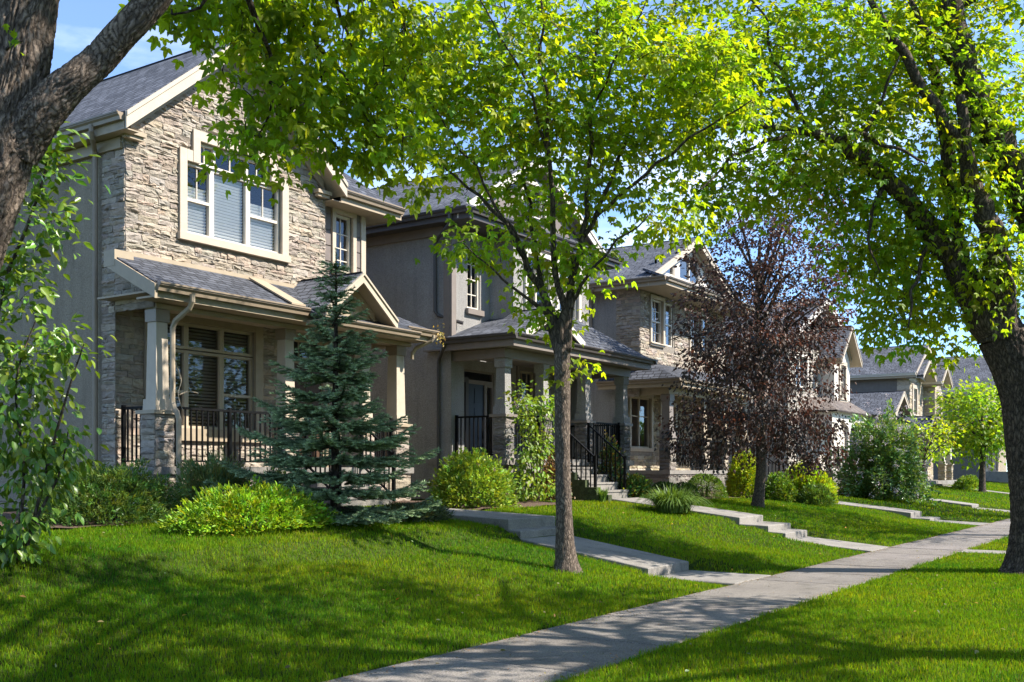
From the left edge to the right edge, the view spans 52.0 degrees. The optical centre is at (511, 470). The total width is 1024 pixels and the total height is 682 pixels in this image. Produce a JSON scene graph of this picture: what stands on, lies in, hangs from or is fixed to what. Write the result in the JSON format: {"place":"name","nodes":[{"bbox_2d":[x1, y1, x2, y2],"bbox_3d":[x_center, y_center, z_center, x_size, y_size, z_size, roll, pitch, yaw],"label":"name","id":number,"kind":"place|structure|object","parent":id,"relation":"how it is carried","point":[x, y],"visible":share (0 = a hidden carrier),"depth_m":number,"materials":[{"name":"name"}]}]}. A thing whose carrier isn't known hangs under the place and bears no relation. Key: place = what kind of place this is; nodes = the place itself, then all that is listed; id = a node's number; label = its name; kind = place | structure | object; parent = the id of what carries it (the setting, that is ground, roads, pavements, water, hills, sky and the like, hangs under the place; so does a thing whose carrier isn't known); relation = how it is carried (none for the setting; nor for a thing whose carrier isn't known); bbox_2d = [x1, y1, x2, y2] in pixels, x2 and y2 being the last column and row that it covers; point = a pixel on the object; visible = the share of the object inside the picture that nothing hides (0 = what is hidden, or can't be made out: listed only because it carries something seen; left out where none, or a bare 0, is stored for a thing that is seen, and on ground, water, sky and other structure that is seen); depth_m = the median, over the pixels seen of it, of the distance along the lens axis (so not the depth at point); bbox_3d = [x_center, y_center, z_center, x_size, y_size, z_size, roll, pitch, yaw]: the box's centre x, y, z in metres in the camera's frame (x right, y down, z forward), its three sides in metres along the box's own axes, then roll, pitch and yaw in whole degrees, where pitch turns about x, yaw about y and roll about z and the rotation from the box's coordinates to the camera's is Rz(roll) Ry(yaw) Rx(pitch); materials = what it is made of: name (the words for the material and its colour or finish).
{"place":"outdoors","nodes":[
{"label":"outdoors","id":0,"kind":"place"},
{"bbox_2d":[0,481,1009,681],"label":"lawn ground","id":1,"kind":"structure","parent":0,"point":[422,543],"depth_m":11.45,"materials":[{"name":"green plant"}]},
{"bbox_2d":[0,121,116,569],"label":"climbing bush","id":2,"kind":"object","parent":1,"relation":"on","point":[26,456],"visible":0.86,"depth_m":10.18,"materials":[{"name":"green plant"}]},
{"bbox_2d":[0,509,328,529],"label":"mulch bed","id":3,"kind":"object","parent":1,"relation":"on","point":[7,515],"visible":0.02,"depth_m":13.64,"materials":[{"name":"brown soil"}]},
{"bbox_2d":[16,456,192,526],"bbox_3d":[-5.433,0.278,14.115,2.010,0.943,2.497,0,0,34],"label":"juniper shrub","id":4,"kind":"object","parent":3,"relation":"on","point":[119,490],"visible":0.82,"depth_m":13.76,"materials":[{"name":"green plant"}]},
{"bbox_2d":[169,443,256,510],"bbox_3d":[-4.691,0.126,16.356,1.286,1.207,1.793,0,0,34],"label":"juniper shrub","id":5,"kind":"object","parent":3,"relation":"on","point":[214,471],"visible":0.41,"depth_m":16.08,"materials":[{"name":"green plant"}]},
{"bbox_2d":[155,474,343,534],"bbox_3d":[-3.401,0.440,14.083,1.491,0.783,3.026,0,0,34],"label":"spirea shrub","id":6,"kind":"object","parent":3,"relation":"on","point":[238,503],"visible":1,"depth_m":13.59,"materials":[{"name":"green plant"}]},
{"bbox_2d":[256,466,306,506],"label":"juniper shrub","id":7,"kind":"object","parent":3,"relation":"on","point":[280,472],"visible":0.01,"depth_m":17.36,"materials":[{"name":"green plant"}]},
{"bbox_2d":[0,42,439,509],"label":"stone house","id":8,"kind":"structure","parent":1,"relation":"on","point":[208,284],"depth_m":18.27,"materials":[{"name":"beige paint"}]},
{"bbox_2d":[173,354,197,409],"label":"dead vine","id":9,"kind":"object","parent":8,"relation":"attached to","point":[179,374],"visible":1,"depth_m":16.69,"materials":[{"name":"plant"}]},
{"bbox_2d":[144,308,263,442],"bbox_3d":[-5.536,-1.640,18.915,0.233,2.240,2.700,0,0,34],"label":"window","id":10,"kind":"structure","parent":8,"relation":"in","point":[258,331],"depth_m":19.20,"materials":[{"name":"beige glass"}]},
{"bbox_2d":[177,129,290,262],"bbox_3d":[-5.028,-4.925,19.015,0.248,1.950,2.590,0,0,34],"label":"window","id":11,"kind":"structure","parent":8,"relation":"in","point":[198,137],"depth_m":18.95,"materials":[{"name":"white glass"}]},
{"bbox_2d":[294,363,320,466],"bbox_3d":[-4.172,-1.090,21.040,0.060,2.060,0.950,0,0,34],"label":"door","id":12,"kind":"structure","parent":8,"relation":"in","point":[314,388],"depth_m":21.13,"materials":[{"name":"gold metal"}]},
{"bbox_2d":[294,340,321,358],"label":"window","id":13,"kind":"structure","parent":8,"relation":"in","point":[298,341],"depth_m":20.97,"materials":[{"name":"beige glass"}]},
{"bbox_2d":[331,207,356,274],"bbox_3d":[-3.510,-4.700,21.782,0.220,1.360,0.780,0,0,34],"label":"window","id":14,"kind":"structure","parent":8,"relation":"in","point":[334,211],"depth_m":21.96,"materials":[{"name":"beige glass"}]},
{"bbox_2d":[433,323,444,346],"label":"dry leaves","id":15,"kind":"object","parent":8,"relation":"on","point":[440,334],"visible":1,"depth_m":21.91,"materials":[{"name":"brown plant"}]},
{"bbox_2d":[0,0,503,270],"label":"old tree","id":16,"kind":"object","parent":1,"relation":"on","point":[39,102],"visible":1,"depth_m":8.14,"materials":[{"name":"green plant"}]},
{"bbox_2d":[203,247,442,526],"bbox_3d":[-2.614,-1.289,15.927,3.118,4.201,3.182,0,0,25],"label":"spruce tree","id":17,"kind":"object","parent":1,"relation":"on","point":[335,443],"visible":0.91,"depth_m":15.61,"materials":[{"name":"green plant"}]},
{"bbox_2d":[368,500,455,521],"bbox_3d":[-1.649,0.649,16.738,1.362,0.383,2.020,0,0,34],"label":"creeping juniper","id":18,"kind":"object","parent":1,"relation":"on","point":[440,513],"visible":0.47,"depth_m":16.52,"materials":[{"name":"green plant"}]},
{"bbox_2d":[393,500,555,509],"bbox_3d":[-1.002,0.685,21.397,3.000,0.137,3.300,0,0,34],"label":"mulch bed","id":19,"kind":"object","parent":1,"relation":"on","point":[528,503],"visible":0.31,"depth_m":21.04,"materials":[{"name":"brown soil"}]},
{"bbox_2d":[425,447,521,507],"bbox_3d":[-0.773,0.157,20.383,1.972,1.239,2.039,0,0,-2],"label":"flowering shrub","id":20,"kind":"object","parent":19,"relation":"on","point":[460,473],"visible":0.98,"depth_m":19.96,"materials":[{"name":"green plant"}]},
{"bbox_2d":[498,379,555,501],"bbox_3d":[0.554,-0.543,22.407,1.318,2.719,1.857,0,0,54],"label":"dogwood bush","id":21,"kind":"object","parent":19,"relation":"on","point":[533,493],"visible":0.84,"depth_m":22.29,"materials":[{"name":"green plant"}]},
{"bbox_2d":[366,156,657,501],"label":"stucco house","id":22,"kind":"structure","parent":1,"relation":"on","point":[470,372],"depth_m":24.47,"materials":[{"name":"grey paint"}]},
{"bbox_2d":[465,248,483,316],"bbox_3d":[-0.908,-4.385,24.531,0.200,1.530,0.640,0,0,34],"label":"window","id":23,"kind":"structure","parent":22,"relation":"in","point":[475,311],"depth_m":24.57,"materials":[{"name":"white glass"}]},
{"bbox_2d":[469,384,483,457],"bbox_3d":[-0.961,-1.200,25.786,0.060,1.840,0.870,0,0,34],"label":"door","id":24,"kind":"structure","parent":22,"relation":"in","point":[476,392],"depth_m":25.86,"materials":[{"name":"blue metal"}]},
{"bbox_2d":[464,369,492,457],"bbox_3d":[-0.939,-1.317,25.718,0.173,2.266,1.720,0,0,34],"label":"door frame","id":25,"kind":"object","parent":22,"relation":"in","point":[467,381],"depth_m":25.93,"materials":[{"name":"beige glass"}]},
{"bbox_2d":[516,366,535,431],"bbox_3d":[0.541,-1.862,27.897,0.220,1.716,1.650,0,0,34],"label":"window","id":26,"kind":"structure","parent":22,"relation":"in","point":[519,369],"depth_m":27.67,"materials":[{"name":"beige glass"}]},
{"bbox_2d":[520,182,547,220],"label":"window","id":27,"kind":"structure","parent":22,"relation":"in","point":[533,183],"depth_m":26.27,"materials":[{"name":"white glass"}]},
{"bbox_2d":[524,248,551,309],"bbox_3d":[0.614,-4.510,25.572,0.220,1.580,1.260,0,0,34],"label":"window","id":28,"kind":"structure","parent":22,"relation":"in","point":[548,257],"depth_m":25.59,"materials":[{"name":"white glass"}]},
{"bbox_2d":[555,260,581,321],"bbox_3d":[1.418,-4.510,26.778,0.220,1.580,1.260,0,0,34],"label":"window","id":29,"kind":"structure","parent":22,"relation":"in","point":[556,297],"depth_m":27.17,"materials":[{"name":"white glass"}]},
{"bbox_2d":[8,498,1019,676],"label":"fallen leaves","id":30,"kind":"object","parent":1,"relation":"on","point":[686,670],"visible":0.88,"depth_m":11.69,"materials":[{"name":"brown plant"}]},
{"bbox_2d":[340,0,794,573],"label":"maple tree","id":31,"kind":"object","parent":1,"relation":"on","point":[490,82],"visible":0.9,"depth_m":14.38,"materials":[{"name":"green plant"}]},
{"bbox_2d":[596,486,608,501],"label":"daylily clump","id":32,"kind":"object","parent":1,"relation":"on","point":[602,495],"visible":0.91,"depth_m":23.34,"materials":[{"name":"green plant"}]},
{"bbox_2d":[617,472,654,497],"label":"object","id":33,"kind":"object","parent":1,"relation":"on","point":[638,482],"visible":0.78,"depth_m":25.47,"materials":[{"name":"green plant"}]},
{"bbox_2d":[650,481,681,497],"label":"box shrub","id":34,"kind":"object","parent":1,"relation":"on","point":[661,485],"visible":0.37,"depth_m":26.51,"materials":[{"name":"green plant"}]},
{"bbox_2d":[633,484,714,512],"bbox_3d":[3.431,0.565,22.467,1.997,0.663,2.026,0,0,34],"label":"daylily clump","id":35,"kind":"object","parent":1,"relation":"on","point":[676,501],"visible":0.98,"depth_m":22.16,"materials":[{"name":"green plant"}]},
{"bbox_2d":[589,237,779,492],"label":"corner stone house","id":36,"kind":"structure","parent":1,"relation":"on","point":[625,317],"depth_m":32.30,"materials":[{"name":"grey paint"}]},
{"bbox_2d":[628,395,653,451],"bbox_3d":[4.043,-1.513,33.116,0.220,1.834,1.720,0,0,34],"label":"window","id":37,"kind":"structure","parent":36,"relation":"in","point":[644,397],"depth_m":33.43,"materials":[{"name":"beige glass"}]},
{"bbox_2d":[649,294,671,347],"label":"window","id":38,"kind":"structure","parent":36,"relation":"in","point":[661,312],"depth_m":32.68,"materials":[{"name":"white glass"}]},
{"bbox_2d":[656,255,698,284],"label":"window","id":39,"kind":"structure","parent":36,"relation":"in","point":[672,268],"depth_m":34.14,"materials":[{"name":"white glass"}]},
{"bbox_2d":[688,306,707,355],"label":"window","id":40,"kind":"structure","parent":36,"relation":"in","point":[690,344],"depth_m":34.81,"materials":[{"name":"white glass"}]},
{"bbox_2d":[677,481,700,497],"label":"box shrub","id":41,"kind":"object","parent":1,"relation":"on","point":[688,484],"visible":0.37,"depth_m":27.59,"materials":[{"name":"green plant"}]},
{"bbox_2d":[702,491,750,498],"bbox_3d":[5.500,0.758,31.605,3.100,0.248,6.700,0,0,34],"label":"mulch bed","id":42,"kind":"object","parent":1,"relation":"on","point":[722,497],"visible":0.03,"depth_m":30.73,"materials":[{"name":"brown soil"}]},
{"bbox_2d":[684,473,728,498],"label":"box shrub","id":43,"kind":"object","parent":42,"relation":"on","point":[714,481],"visible":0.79,"depth_m":28.96,"materials":[{"name":"green plant"}]},
{"bbox_2d":[724,448,765,497],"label":"golden shrub","id":44,"kind":"object","parent":42,"relation":"on","point":[744,481],"visible":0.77,"depth_m":30.99,"materials":[{"name":"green plant"}]},
{"bbox_2d":[653,298,873,490],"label":"arched porch house","id":45,"kind":"structure","parent":1,"relation":"on","point":[850,358],"depth_m":43.10,"materials":[{"name":"paint"}]},
{"bbox_2d":[793,424,806,464],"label":"window","id":46,"kind":"structure","parent":45,"relation":"in","point":[795,424],"depth_m":41.59,"materials":[{"name":"white glass"}]},
{"bbox_2d":[793,352,808,390],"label":"window","id":47,"kind":"structure","parent":45,"relation":"in","point":[807,361],"depth_m":42.20,"materials":[{"name":"white glass"}]},
{"bbox_2d":[839,362,848,401],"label":"window","id":48,"kind":"structure","parent":45,"relation":"in","point":[845,364],"depth_m":44.48,"materials":[{"name":"white glass"}]},
{"bbox_2d":[654,151,875,507],"bbox_3d":[6.509,-3.669,27.001,5.126,9.552,5.521,0,0,34],"label":"plum tree","id":49,"kind":"object","parent":1,"relation":"on","point":[759,364],"visible":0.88,"depth_m":26.61,"materials":[{"name":"purple plant"}]},
{"bbox_2d":[765,471,799,501],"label":"golden shrub","id":50,"kind":"object","parent":1,"relation":"on","point":[776,483],"visible":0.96,"depth_m":31.07,"materials":[{"name":"green plant"}]},
{"bbox_2d":[777,460,839,503],"bbox_3d":[9.021,0.369,32.098,1.929,1.375,2.295,0,0,34],"label":"golden shrub","id":51,"kind":"object","parent":1,"relation":"on","point":[823,478],"visible":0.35,"depth_m":31.64,"materials":[{"name":"yellow plant"}]},
{"bbox_2d":[796,481,836,506],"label":"golden shrub","id":52,"kind":"object","parent":1,"relation":"on","point":[825,493],"visible":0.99,"depth_m":30.84,"materials":[{"name":"green plant"}]},
{"bbox_2d":[847,485,870,497],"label":"bedding plant","id":53,"kind":"object","parent":1,"relation":"on","point":[861,488],"visible":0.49,"depth_m":37.64,"materials":[{"name":"green plant"}]},
{"bbox_2d":[822,393,941,505],"bbox_3d":[13.732,-0.770,38.461,4.057,4.068,4.562,0,0,34],"label":"lilac bush","id":54,"kind":"object","parent":1,"relation":"on","point":[879,467],"visible":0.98,"depth_m":37.55,"materials":[{"name":"green plant"}]},
{"bbox_2d":[849,344,962,485],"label":"twin gable house","id":55,"kind":"structure","parent":1,"relation":"on","point":[909,384],"depth_m":56.64,"materials":[{"name":"grey"}]},
{"bbox_2d":[912,384,918,415],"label":"window","id":56,"kind":"structure","parent":55,"relation":"in","point":[914,387],"depth_m":57.09,"materials":[{"name":"white glass"}]},
{"bbox_2d":[937,393,941,420],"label":"window","id":57,"kind":"structure","parent":55,"relation":"in","point":[939,407],"depth_m":59.44,"materials":[{"name":"white glass"}]},
{"bbox_2d":[898,414,966,486],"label":"young tree","id":58,"kind":"object","parent":1,"relation":"on","point":[926,448],"visible":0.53,"depth_m":48.02,"materials":[{"name":"green plant"}]},
{"bbox_2d":[923,375,1005,491],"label":"tree","id":59,"kind":"object","parent":1,"relation":"on","point":[984,435],"visible":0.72,"depth_m":52.36,"materials":[{"name":"green plant"}]},
{"bbox_2d":[951,474,978,489],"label":"bush","id":60,"kind":"object","parent":1,"relation":"on","point":[969,482],"visible":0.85,"depth_m":53.86,"materials":[{"name":"green plant"}]},
{"bbox_2d":[933,355,1007,482],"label":"dark siding house","id":61,"kind":"structure","parent":1,"relation":"on","point":[998,473],"depth_m":75.07,"materials":[{"name":"beige paint"}]},
{"bbox_2d":[987,444,992,467],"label":"window","id":62,"kind":"structure","parent":61,"relation":"in","point":[989,466],"depth_m":75.34,"materials":[{"name":"grey glass"}]},
{"bbox_2d":[512,396,532,414],"bbox_3d":[0.230,-1.459,23.889,0.561,0.458,0.516,0,0,-29],"label":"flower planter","id":63,"kind":"object","parent":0,"point":[519,405],"visible":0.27,"depth_m":23.79,"materials":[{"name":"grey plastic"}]},
{"bbox_2d":[50,0,1023,471],"label":"sky","id":64,"kind":"structure","parent":0,"point":[79,22],"materials":[{"name":"blue"}]},
{"bbox_2d":[447,508,770,585],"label":"path","id":65,"kind":"structure","parent":0,"point":[528,527],"depth_m":16.75,"materials":[{"name":"concrete"}]},
{"bbox_2d":[597,429,627,488],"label":"rose bush","id":66,"kind":"object","parent":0,"point":[613,461],"visible":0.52,"depth_m":25.87,"materials":[{"name":"green plant"}]},
{"bbox_2d":[325,519,1009,681],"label":"sidewalk","id":67,"kind":"structure","parent":0,"point":[613,634],"depth_m":10.78,"materials":[{"name":"concrete"}]},
{"bbox_2d":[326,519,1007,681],"bbox_3d":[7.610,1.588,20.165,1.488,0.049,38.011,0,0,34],"label":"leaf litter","id":68,"kind":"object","parent":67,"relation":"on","point":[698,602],"visible":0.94,"depth_m":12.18,"materials":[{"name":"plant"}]},
{"bbox_2d":[612,497,887,552],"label":"path","id":69,"kind":"structure","parent":0,"point":[756,520],"depth_m":22.45,"materials":[{"name":"concrete"}]},
{"bbox_2d":[544,535,1023,681],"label":"verge ground","id":70,"kind":"structure","parent":0,"point":[775,679],"depth_m":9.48,"materials":[{"name":"green plant"}]},
{"bbox_2d":[633,0,1023,574],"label":"verge tree","id":71,"kind":"object","parent":70,"relation":"on","point":[984,300],"visible":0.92,"depth_m":16.24,"materials":[{"name":"green plant"}]},
{"bbox_2d":[945,0,1023,36],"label":"street tree","id":72,"kind":"object","parent":70,"relation":"on","point":[1001,3],"visible":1,"depth_m":11.30,"materials":[{"name":"green plant"}]},
{"bbox_2d":[965,205,1023,320],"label":"street tree","id":73,"kind":"object","parent":70,"relation":"on","point":[1022,296],"visible":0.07,"depth_m":26.91,"materials":[{"name":"green plant"}]},
{"bbox_2d":[836,501,986,525],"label":"path","id":74,"kind":"structure","parent":0,"point":[911,514],"depth_m":32.14,"materials":[{"name":"concrete"}]},
{"bbox_2d":[929,498,1009,512],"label":"path","id":75,"kind":"structure","parent":0,"point":[972,505],"depth_m":40.00,"materials":[{"name":"concrete"}]},
{"bbox_2d":[947,486,1008,494],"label":"path","id":76,"kind":"structure","parent":0,"point":[990,491],"depth_m":53.84,"materials":[{"name":"concrete"}]},
{"bbox_2d":[962,549,1005,553],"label":"path","id":77,"kind":"structure","parent":0,"point":[982,551],"depth_m":20.60,"materials":[{"name":"concrete"}]},
{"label":"mulch bed","id":78,"kind":"structure","parent":0,"visible":0},
{"bbox_2d":[512,454,536,499],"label":"shrub","id":79,"kind":"object","parent":78,"relation":"on","point":[517,463],"visible":0.19,"depth_m":22.77,"materials":[{"name":"plant"}]},
{"bbox_2d":[537,448,574,501],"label":"rust shrub","id":80,"kind":"object","parent":78,"relation":"on","point":[546,469],"visible":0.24,"depth_m":23.20,"materials":[{"name":"green plant"}]}
]}

